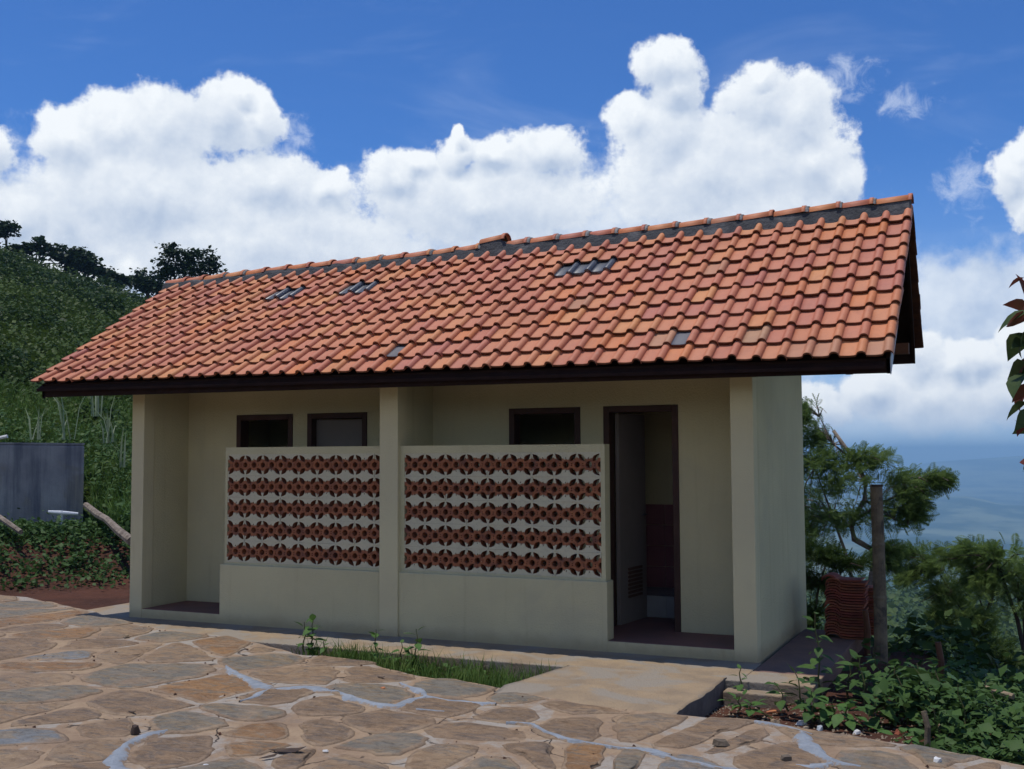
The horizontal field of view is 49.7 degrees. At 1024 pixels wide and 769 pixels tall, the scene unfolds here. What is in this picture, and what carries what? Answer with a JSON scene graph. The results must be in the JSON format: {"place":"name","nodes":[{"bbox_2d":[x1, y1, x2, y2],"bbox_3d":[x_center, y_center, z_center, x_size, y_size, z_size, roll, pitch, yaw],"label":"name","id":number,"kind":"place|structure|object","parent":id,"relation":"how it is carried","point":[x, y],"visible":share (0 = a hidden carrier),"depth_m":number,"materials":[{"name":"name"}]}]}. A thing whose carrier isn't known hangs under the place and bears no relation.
{"place":"outdoors","nodes":[
{"label":"outdoors","id":0,"kind":"place"},
{"bbox_2d":[0,595,1023,768],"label":"stone paving","id":1,"kind":"structure","parent":0,"point":[357,717],"depth_m":6.56,"materials":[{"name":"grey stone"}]},
{"bbox_2d":[130,724,140,733],"bbox_3d":[-2.146,1.961,6.296,0.058,0.048,0.050,-2,-4,21],"label":"stone chip","id":2,"kind":"object","parent":1,"relation":"on","point":[135,729],"visible":1,"depth_m":6.28,"materials":[{"name":"grey stone"}]},
{"bbox_2d":[268,746,305,751],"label":"dry leaf","id":3,"kind":"object","parent":1,"relation":"on","point":[288,749],"visible":1,"depth_m":5.89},
{"bbox_2d":[9,614,928,767],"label":"soil clods","id":4,"kind":"object","parent":1,"relation":"on","point":[219,733],"visible":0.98,"depth_m":6.74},
{"bbox_2d":[494,665,726,716],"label":"bridging slab","id":5,"kind":"structure","parent":1,"relation":"on","point":[673,693],"depth_m":7.48,"materials":[{"name":"concrete"}]},
{"bbox_2d":[712,739,729,745],"bbox_3d":[1.128,1.928,5.965,0.096,0.030,0.060,-1,-4,9],"label":"stone chip","id":6,"kind":"object","parent":1,"relation":"on","point":[720,742],"visible":1,"depth_m":5.95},
{"bbox_2d":[780,754,791,760],"bbox_3d":[1.407,1.920,5.685,0.061,0.031,0.048,-1,-4,14],"label":"stone chip","id":7,"kind":"object","parent":1,"relation":"on","point":[786,757],"visible":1,"depth_m":5.67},
{"bbox_2d":[0,342,1023,753],"bbox_3d":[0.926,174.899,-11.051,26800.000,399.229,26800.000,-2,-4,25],"label":"ground","id":8,"kind":"structure","parent":0,"point":[986,500],"depth_m":2148.15,"materials":[{"name":"soil"}]},
{"bbox_2d":[0,219,21,245],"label":"ridge tree","id":9,"kind":"object","parent":8,"relation":"on","point":[7,227],"visible":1,"depth_m":115.05,"materials":[{"name":"green plant"}]},
{"bbox_2d":[0,515,22,534],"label":"bamboo pole","id":10,"kind":"object","parent":8,"relation":"on","point":[10,524],"visible":1,"depth_m":15.26,"materials":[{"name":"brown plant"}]},
{"bbox_2d":[25,406,45,439],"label":"reed","id":11,"kind":"object","parent":8,"relation":"on","point":[37,428],"visible":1,"depth_m":18.87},
{"bbox_2d":[0,442,84,523],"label":"water tank","id":12,"kind":"object","parent":8,"relation":"on","point":[36,479],"visible":0.59,"depth_m":17.53,"materials":[{"name":"metal"}]},
{"bbox_2d":[5,235,85,278],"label":"ridge tree","id":13,"kind":"object","parent":8,"relation":"on","point":[59,255],"visible":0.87,"depth_m":114.81,"materials":[{"name":"green plant"}]},
{"bbox_2d":[48,510,77,524],"bbox_3d":[-6.730,2.094,16.569,0.424,0.422,0.068,1,-4,-24],"label":"metal pipe","id":14,"kind":"object","parent":8,"relation":"on","point":[61,512],"visible":0.79,"depth_m":16.55,"materials":[{"name":"silver metal"}]},
{"bbox_2d":[0,510,130,591],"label":"bank weeds","id":15,"kind":"object","parent":8,"relation":"on","point":[74,558],"visible":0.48,"depth_m":15.16,"materials":[{"name":"green plant"}]},
{"bbox_2d":[0,375,132,550],"bbox_3d":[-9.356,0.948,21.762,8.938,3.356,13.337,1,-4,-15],"label":"bank grass","id":16,"kind":"structure","parent":8,"relation":"on","point":[100,479],"depth_m":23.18,"materials":[{"name":"plant"}]},
{"bbox_2d":[53,396,84,439],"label":"reed","id":17,"kind":"object","parent":8,"relation":"on","point":[63,423],"visible":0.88,"depth_m":19.45,"materials":[{"name":"plant"}]},
{"bbox_2d":[0,252,145,423],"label":"hillside bushes","id":18,"kind":"object","parent":8,"relation":"on","point":[27,280],"visible":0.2,"depth_m":65.34,"materials":[{"name":"plant"}]},
{"bbox_2d":[0,239,151,508],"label":"hillside shrubs","id":19,"kind":"object","parent":8,"relation":"on","point":[58,340],"visible":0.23,"depth_m":41.01,"materials":[{"name":"green plant"}]},
{"bbox_2d":[61,246,120,279],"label":"ridge tree","id":20,"kind":"object","parent":8,"relation":"on","point":[92,266],"visible":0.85,"depth_m":116.60,"materials":[{"name":"green plant"}]},
{"bbox_2d":[82,343,102,416],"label":"reed","id":21,"kind":"object","parent":8,"relation":"on","point":[96,406],"visible":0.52,"depth_m":22.45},
{"bbox_2d":[83,502,130,545],"bbox_3d":[-5.763,1.966,15.761,0.124,0.477,2.906,2,-4,-32],"label":"bamboo pole","id":22,"kind":"object","parent":8,"relation":"on","point":[119,531],"visible":0.92,"depth_m":15.45,"materials":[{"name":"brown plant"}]},
{"bbox_2d":[98,403,115,441],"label":"reed","id":23,"kind":"object","parent":8,"relation":"on","point":[113,437],"visible":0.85,"depth_m":19.30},
{"bbox_2d":[101,397,114,442],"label":"reed","id":24,"kind":"object","parent":8,"relation":"on","point":[108,427],"visible":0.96,"depth_m":18.74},
{"bbox_2d":[89,603,128,616],"bbox_3d":[-3.664,2.561,12.415,0.810,0.292,2.595,-2,-4,25],"label":"apron","id":25,"kind":"object","parent":8,"relation":"on","point":[119,610],"visible":0.09,"depth_m":11.57,"materials":[{"name":"concrete"}]},
{"bbox_2d":[97,271,132,287],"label":"ridge tree","id":26,"kind":"object","parent":8,"relation":"on","point":[122,278],"visible":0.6,"depth_m":115.66,"materials":[{"name":"green plant"}]},
{"bbox_2d":[111,427,126,466],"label":"reed","id":27,"kind":"object","parent":8,"relation":"on","point":[120,459],"visible":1,"depth_m":17.84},
{"bbox_2d":[127,267,168,298],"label":"ridge tree","id":28,"kind":"object","parent":8,"relation":"on","point":[152,286],"visible":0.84,"depth_m":111.14,"materials":[{"name":"green plant"}]},
{"bbox_2d":[150,242,227,280],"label":"ridge tree","id":29,"kind":"object","parent":8,"relation":"on","point":[208,264],"visible":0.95,"depth_m":85.44,"materials":[{"name":"green plant"}]},
{"bbox_2d":[293,618,317,655],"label":"weed","id":30,"kind":"object","parent":8,"relation":"on","point":[302,644],"visible":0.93,"depth_m":9.02,"materials":[{"name":"green plant"}]},
{"bbox_2d":[302,614,326,653],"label":"weed","id":31,"kind":"object","parent":8,"relation":"on","point":[312,617],"visible":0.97,"depth_m":9.02,"materials":[{"name":"green plant"}]},
{"bbox_2d":[319,639,329,655],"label":"weed","id":32,"kind":"object","parent":8,"relation":"on","point":[321,650],"visible":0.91,"depth_m":8.90,"materials":[{"name":"green plant"}]},
{"bbox_2d":[368,630,391,660],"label":"weed","id":33,"kind":"object","parent":8,"relation":"on","point":[375,635],"visible":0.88,"depth_m":8.73,"materials":[{"name":"green plant"}]},
{"bbox_2d":[391,639,408,668],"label":"weed","id":34,"kind":"object","parent":8,"relation":"on","point":[404,648],"visible":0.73,"depth_m":8.70,"materials":[{"name":"green plant"}]},
{"bbox_2d":[404,626,429,667],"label":"weed","id":35,"kind":"object","parent":8,"relation":"on","point":[418,645],"visible":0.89,"depth_m":8.65,"materials":[{"name":"green plant"}]},
{"bbox_2d":[312,649,528,686],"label":"ditch seedlings","id":36,"kind":"object","parent":8,"relation":"on","point":[446,665],"visible":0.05,"depth_m":8.53,"materials":[{"name":"green plant"}]},
{"bbox_2d":[291,635,569,687],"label":"ditch grass","id":37,"kind":"structure","parent":8,"relation":"on","point":[492,680],"depth_m":8.44,"materials":[{"name":"plant"}]},
{"bbox_2d":[104,615,822,704],"bbox_3d":[-1.251,2.361,9.489,7.640,0.298,0.721,-2,-4,25],"label":"apron","id":38,"kind":"object","parent":8,"relation":"on","point":[287,639],"visible":0.37,"depth_m":8.84,"materials":[{"name":"concrete"}]},
{"bbox_2d":[30,193,923,664],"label":"toilet block","id":39,"kind":"structure","parent":8,"relation":"on","point":[586,441],"depth_m":9.85,"materials":[{"name":"beige paint"}]},
{"bbox_2d":[316,419,361,446],"bbox_3d":[-1.681,1.281,11.015,0.590,1.870,0.035,-2,-4,19],"label":"door","id":40,"kind":"structure","parent":39,"relation":"in","point":[330,432],"depth_m":11.06,"materials":[{"name":"grey"}]},
{"bbox_2d":[615,413,647,624],"bbox_3d":[1.101,1.206,10.060,0.093,1.870,0.570,-2,-4,31],"label":"door","id":41,"kind":"structure","parent":39,"relation":"in","point":[631,513],"depth_m":10.01,"materials":[{"name":"grey"}]},
{"bbox_2d":[733,664,746,690],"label":"weed","id":42,"kind":"object","parent":8,"relation":"on","point":[739,687],"visible":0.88,"depth_m":7.73,"materials":[{"name":"green plant"}]},
{"bbox_2d":[718,689,767,715],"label":"weed","id":43,"kind":"object","parent":8,"relation":"on","point":[745,705],"visible":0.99,"depth_m":7.28,"materials":[{"name":"green plant"}]},
{"bbox_2d":[731,699,771,718],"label":"weed","id":44,"kind":"object","parent":8,"relation":"on","point":[749,711],"visible":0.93,"depth_m":7.18,"materials":[{"name":"green plant"}]},
{"bbox_2d":[723,688,785,708],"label":"ditch kerb","id":45,"kind":"structure","parent":8,"relation":"on","point":[757,695],"depth_m":7.59,"materials":[{"name":"concrete"}]},
{"bbox_2d":[766,710,785,712],"bbox_3d":[1.761,2.179,7.372,0.130,0.013,0.047,-1,-4,11],"label":"rubble piece","id":46,"kind":"object","parent":8,"relation":"on","point":[774,711],"visible":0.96,"depth_m":7.35,"materials":[{"name":"brick"}]},
{"bbox_2d":[765,682,793,711],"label":"weed","id":47,"kind":"object","parent":8,"relation":"on","point":[781,704],"visible":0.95,"depth_m":7.29,"materials":[{"name":"green plant"}]},
{"bbox_2d":[795,720,806,725],"bbox_3d":[1.839,2.146,7.022,0.073,0.026,0.050,2,-4,-28],"label":"rubble piece","id":48,"kind":"object","parent":8,"relation":"on","point":[801,722],"visible":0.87,"depth_m":7.00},
{"bbox_2d":[776,665,828,711],"bbox_3d":[1.880,1.975,7.132,0.248,0.339,0.292,2,-5,-37],"label":"weed","id":49,"kind":"object","parent":8,"relation":"on","point":[802,680],"visible":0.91,"depth_m":7.17,"materials":[{"name":"green plant"}]},
{"bbox_2d":[755,629,862,692],"bbox_3d":[2.459,2.314,9.025,0.506,0.294,2.178,-2,-4,25],"label":"side apron","id":50,"kind":"object","parent":8,"relation":"on","point":[793,653],"visible":0.5,"depth_m":8.82,"materials":[{"name":"concrete"}]},
{"bbox_2d":[826,631,863,639],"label":"clay roof tile","id":51,"kind":"object","parent":50,"relation":"on","point":[845,637],"visible":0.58,"depth_m":9.55,"materials":[{"name":"ceramic"}]},
{"bbox_2d":[825,628,863,636],"bbox_3d":[2.924,2.156,9.654,0.334,0.055,0.236,-2,-4,24],"label":"clay roof tile","id":52,"kind":"object","parent":51,"relation":"on","point":[848,635],"visible":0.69,"depth_m":9.55,"materials":[{"name":"ceramic"}]},
{"bbox_2d":[825,625,863,633],"bbox_3d":[2.918,2.133,9.656,0.334,0.055,0.236,-2,-4,24],"label":"clay roof tile","id":53,"kind":"object","parent":52,"relation":"on","point":[844,631],"visible":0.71,"depth_m":9.56,"materials":[{"name":"ceramic"}]},
{"bbox_2d":[824,623,863,630],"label":"clay roof tile","id":54,"kind":"object","parent":53,"relation":"on","point":[836,625],"visible":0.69,"depth_m":9.58,"materials":[{"name":"ceramic"}]},
{"bbox_2d":[824,620,863,628],"bbox_3d":[2.918,2.086,9.657,0.334,0.055,0.236,-2,-4,25],"label":"clay roof tile","id":55,"kind":"object","parent":54,"relation":"on","point":[844,626],"visible":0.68,"depth_m":9.56,"materials":[{"name":"ceramic"}]},
{"bbox_2d":[826,617,863,625],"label":"clay roof tile","id":56,"kind":"object","parent":55,"relation":"on","point":[850,624],"visible":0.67,"depth_m":9.56,"materials":[{"name":"ceramic"}]},
{"bbox_2d":[825,615,862,622],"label":"clay roof tile","id":57,"kind":"object","parent":56,"relation":"on","point":[847,621],"visible":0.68,"depth_m":9.57,"materials":[{"name":"ceramic"}]},
{"bbox_2d":[825,612,862,619],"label":"clay roof tile","id":58,"kind":"object","parent":57,"relation":"on","point":[836,614],"visible":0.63,"depth_m":9.58,"materials":[{"name":"ceramic"}]},
{"bbox_2d":[825,609,868,617],"bbox_3d":[2.926,1.992,9.661,0.334,0.055,0.236,-2,-4,25],"label":"clay roof tile","id":59,"kind":"object","parent":58,"relation":"on","point":[846,615],"visible":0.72,"depth_m":9.56,"materials":[{"name":"ceramic"}]},
{"bbox_2d":[825,607,862,614],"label":"clay roof tile","id":60,"kind":"object","parent":59,"relation":"on","point":[845,612],"visible":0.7,"depth_m":9.57,"materials":[{"name":"ceramic"}]},
{"bbox_2d":[826,604,868,611],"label":"clay roof tile","id":61,"kind":"object","parent":60,"relation":"on","point":[848,610],"visible":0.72,"depth_m":9.58,"materials":[{"name":"ceramic"}]},
{"bbox_2d":[824,601,866,608],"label":"clay roof tile","id":62,"kind":"object","parent":61,"relation":"on","point":[837,604],"visible":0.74,"depth_m":9.59,"materials":[{"name":"ceramic"}]},
{"bbox_2d":[825,598,867,606],"bbox_3d":[2.924,1.898,9.665,0.334,0.055,0.236,-2,-4,26],"label":"clay roof tile","id":63,"kind":"object","parent":62,"relation":"on","point":[846,604],"visible":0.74,"depth_m":9.57,"materials":[{"name":"ceramic"}]},
{"bbox_2d":[826,596,868,603],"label":"clay roof tile","id":64,"kind":"object","parent":63,"relation":"on","point":[849,602],"visible":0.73,"depth_m":9.57,"materials":[{"name":"ceramic"}]},
{"bbox_2d":[826,593,868,600],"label":"clay roof tile","id":65,"kind":"object","parent":64,"relation":"on","point":[851,599],"visible":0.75,"depth_m":9.58,"materials":[{"name":"ceramic"}]},
{"bbox_2d":[825,590,867,597],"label":"clay roof tile","id":66,"kind":"object","parent":65,"relation":"on","point":[844,596],"visible":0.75,"depth_m":9.59,"materials":[{"name":"ceramic"}]},
{"bbox_2d":[824,587,867,595],"bbox_3d":[2.922,1.804,9.666,0.334,0.055,0.236,-2,-4,25],"label":"clay roof tile","id":67,"kind":"object","parent":66,"relation":"on","point":[845,593],"visible":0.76,"depth_m":9.57,"materials":[{"name":"ceramic"}]},
{"bbox_2d":[826,585,868,592],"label":"clay roof tile","id":68,"kind":"object","parent":67,"relation":"on","point":[848,591],"visible":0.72,"depth_m":9.58,"materials":[{"name":"ceramic"}]},
{"bbox_2d":[826,582,868,589],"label":"clay roof tile","id":69,"kind":"object","parent":68,"relation":"on","point":[848,588],"visible":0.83,"depth_m":9.59,"materials":[{"name":"ceramic"}]},
{"bbox_2d":[825,579,867,586],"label":"clay roof tile","id":70,"kind":"object","parent":69,"relation":"on","point":[838,582],"visible":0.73,"depth_m":9.60,"materials":[{"name":"ceramic"}]},
{"bbox_2d":[826,576,868,584],"bbox_3d":[2.932,1.710,9.664,0.334,0.055,0.236,-2,-4,26],"label":"clay roof tile","id":71,"kind":"object","parent":70,"relation":"on","point":[863,582],"visible":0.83,"depth_m":9.57,"materials":[{"name":"ceramic"}]},
{"bbox_2d":[821,572,864,581],"bbox_3d":[2.902,1.688,9.688,0.334,0.055,0.236,-2,-4,25],"label":"clay roof tile","id":72,"kind":"object","parent":71,"relation":"on","point":[845,579],"visible":0.98,"depth_m":9.65,"materials":[{"name":"ceramic"}]},
{"bbox_2d":[792,686,836,722],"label":"weed","id":73,"kind":"object","parent":8,"relation":"on","point":[809,714],"visible":0.94,"depth_m":7.01,"materials":[{"name":"green plant"}]},
{"bbox_2d":[797,612,835,694],"bbox_3d":[2.146,1.895,7.765,0.297,0.577,0.274,-2,-4,25],"label":"weed","id":74,"kind":"object","parent":8,"relation":"on","point":[818,650],"visible":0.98,"depth_m":7.76,"materials":[{"name":"green plant"}]},
{"bbox_2d":[814,695,862,727],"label":"weed","id":75,"kind":"object","parent":8,"relation":"on","point":[827,712],"visible":0.84,"depth_m":6.95,"materials":[{"name":"green plant"}]},
{"bbox_2d":[805,521,872,629],"bbox_3d":[3.621,2.487,12.734,1.099,1.851,0.777,0,-4,-2],"label":"shrubby tree","id":76,"kind":"object","parent":8,"relation":"on","point":[827,556],"visible":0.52,"depth_m":12.61,"materials":[{"name":"green plant"}]},
{"bbox_2d":[707,703,977,752],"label":"soil crumbs","id":77,"kind":"object","parent":8,"relation":"on","point":[833,730],"visible":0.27,"depth_m":7.14,"materials":[{"name":"soil"}]},
{"bbox_2d":[831,655,863,697],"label":"weed","id":78,"kind":"object","parent":8,"relation":"on","point":[840,677],"visible":0.73,"depth_m":7.75,"materials":[{"name":"green plant"}]},
{"bbox_2d":[825,700,883,730],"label":"weed","id":79,"kind":"object","parent":8,"relation":"on","point":[837,719],"visible":0.91,"depth_m":6.84,"materials":[{"name":"green plant"}]},
{"bbox_2d":[834,649,881,705],"bbox_3d":[2.404,2.007,7.544,0.305,0.364,0.336,2,-4,-33],"label":"weed","id":80,"kind":"object","parent":8,"relation":"on","point":[853,653],"visible":0.86,"depth_m":7.56,"materials":[{"name":"green plant"}]},
{"bbox_2d":[862,610,870,656],"bbox_3d":[3.016,2.151,9.403,0.065,0.463,0.058,-2,-4,25],"label":"wooden stake","id":81,"kind":"object","parent":8,"relation":"on","point":[867,631],"visible":0.65,"depth_m":9.39,"materials":[{"name":"brown wood"}]},
{"bbox_2d":[847,684,899,728],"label":"weed","id":82,"kind":"object","parent":8,"relation":"on","point":[874,721],"visible":0.91,"depth_m":6.97,"materials":[{"name":"green plant"}]},
{"bbox_2d":[861,645,888,685],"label":"weed","id":83,"kind":"object","parent":8,"relation":"on","point":[872,662],"visible":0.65,"depth_m":7.97,"materials":[{"name":"green plant"}]},
{"bbox_2d":[870,484,887,663],"bbox_3d":[3.025,1.584,9.103,0.116,1.514,0.113,-2,-4,25],"label":"bamboo post","id":84,"kind":"object","parent":8,"relation":"on","point":[879,582],"visible":0.94,"depth_m":9.07,"materials":[{"name":"wood"}]},
{"bbox_2d":[802,393,959,644],"bbox_3d":[4.060,1.948,13.955,2.930,3.680,1.565,-3,-5,40],"label":"feathery tree","id":85,"kind":"object","parent":8,"relation":"on","point":[916,508],"visible":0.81,"depth_m":13.59,"materials":[{"name":"green plant"}]},
{"bbox_2d":[871,659,920,715],"bbox_3d":[2.490,1.982,7.218,0.363,0.408,0.351,-2,-4,25],"label":"weed","id":86,"kind":"object","parent":8,"relation":"on","point":[889,689],"visible":0.58,"depth_m":7.21,"materials":[{"name":"green plant"}]},
{"bbox_2d":[878,727,918,744],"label":"weed","id":87,"kind":"object","parent":8,"relation":"on","point":[916,740],"visible":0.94,"depth_m":6.36,"materials":[{"name":"green plant"}]},
{"bbox_2d":[882,672,932,725],"bbox_3d":[2.502,1.998,6.968,0.284,0.357,0.309,0,-4,-12],"label":"weed","id":88,"kind":"object","parent":8,"relation":"on","point":[904,694],"visible":0.7,"depth_m":6.94,"materials":[{"name":"green plant"}]},
{"bbox_2d":[806,567,1023,682],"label":"valley forest","id":89,"kind":"object","parent":8,"relation":"on","point":[902,605],"visible":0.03,"depth_m":274.24,"materials":[{"name":"green plant"}]},
{"bbox_2d":[902,661,927,697],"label":"weed","id":90,"kind":"object","parent":8,"relation":"on","point":[920,668],"visible":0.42,"depth_m":7.42,"materials":[{"name":"green plant"}]},
{"bbox_2d":[823,609,1023,692],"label":"slope bushes","id":91,"kind":"object","parent":8,"relation":"on","point":[922,638],"visible":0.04,"depth_m":9.62,"materials":[{"name":"green plant"}]},
{"bbox_2d":[921,711,930,745],"bbox_3d":[2.333,1.978,6.229,0.052,0.275,0.039,-3,-5,37],"label":"wooden stake","id":92,"kind":"object","parent":8,"relation":"on","point":[927,735],"visible":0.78,"depth_m":6.22,"materials":[{"name":"brown wood"}]},
{"bbox_2d":[840,634,1023,765],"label":"undergrowth","id":93,"kind":"object","parent":8,"relation":"on","point":[976,735],"visible":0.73,"depth_m":6.76,"materials":[{"name":"green plant"}]},
{"bbox_2d":[985,685,1014,699],"bbox_3d":[3.235,2.045,7.342,0.039,0.061,0.204,2,-4,-35],"label":"pale pole","id":94,"kind":"object","parent":93,"relation":"on","point":[1012,696],"visible":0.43,"depth_m":7.29,"materials":[{"name":"wood"}]},
{"bbox_2d":[888,667,976,711],"bbox_3d":[2.747,2.019,7.234,0.546,0.351,0.358,-2,-4,25],"label":"broad leaf plant","id":95,"kind":"object","parent":8,"relation":"on","point":[919,671],"visible":0.52,"depth_m":7.26,"materials":[{"name":"plant"}]},
{"bbox_2d":[916,705,961,739],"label":"weed","id":96,"kind":"object","parent":8,"relation":"on","point":[953,731],"visible":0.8,"depth_m":6.50,"materials":[{"name":"green plant"}]},
{"bbox_2d":[935,642,944,682],"bbox_3d":[3.198,2.117,8.261,0.065,0.384,0.058,-2,-4,25],"label":"wooden stake","id":97,"kind":"object","parent":8,"relation":"on","point":[940,655],"visible":0.65,"depth_m":8.25,"materials":[{"name":"brown wood"}]},
{"bbox_2d":[928,663,969,726],"bbox_3d":[2.746,1.968,7.043,0.367,0.404,0.308,2,-4,-31],"label":"weed","id":98,"kind":"object","parent":8,"relation":"on","point":[951,689],"visible":0.45,"depth_m":7.03,"materials":[{"name":"green plant"}]},
{"bbox_2d":[887,533,1020,650],"bbox_3d":[5.723,2.947,14.236,1.755,2.143,1.436,-2,-4,25],"label":"feathery tree","id":99,"kind":"object","parent":8,"relation":"on","point":[940,591],"visible":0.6,"depth_m":14.07,"materials":[{"name":"green plant"}]},
{"bbox_2d":[940,683,992,739],"bbox_3d":[2.713,1.966,6.669,0.306,0.333,0.325,1,-4,-16],"label":"weed","id":100,"kind":"object","parent":8,"relation":"on","point":[976,712],"visible":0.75,"depth_m":6.66,"materials":[{"name":"green plant"}]},
{"bbox_2d":[927,532,1023,655],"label":"feathery tree","id":101,"kind":"object","parent":8,"relation":"on","point":[986,565],"visible":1,"depth_m":12.74,"materials":[{"name":"green plant"}]},
{"bbox_2d":[968,677,1008,728],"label":"weed","id":102,"kind":"object","parent":8,"relation":"on","point":[992,706],"visible":0.38,"depth_m":6.87,"materials":[{"name":"green plant"}]},
{"bbox_2d":[970,692,1017,739],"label":"weed","id":103,"kind":"object","parent":8,"relation":"on","point":[999,715],"visible":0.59,"depth_m":6.52,"materials":[{"name":"green plant"}]},
{"bbox_2d":[970,628,1023,683],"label":"shrubby tree","id":104,"kind":"object","parent":8,"relation":"on","point":[999,649],"visible":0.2,"depth_m":13.44,"materials":[{"name":"green plant"}]},
{"bbox_2d":[0,0,1023,474],"label":"sky","id":105,"kind":"structure","parent":0,"point":[261,133],"materials":[{"name":"blue"}]},
{"bbox_2d":[999,274,1023,469],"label":"leafy branch","id":106,"kind":"object","parent":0,"point":[1014,347],"visible":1,"depth_m":4.17,"materials":[{"name":"green plant"}]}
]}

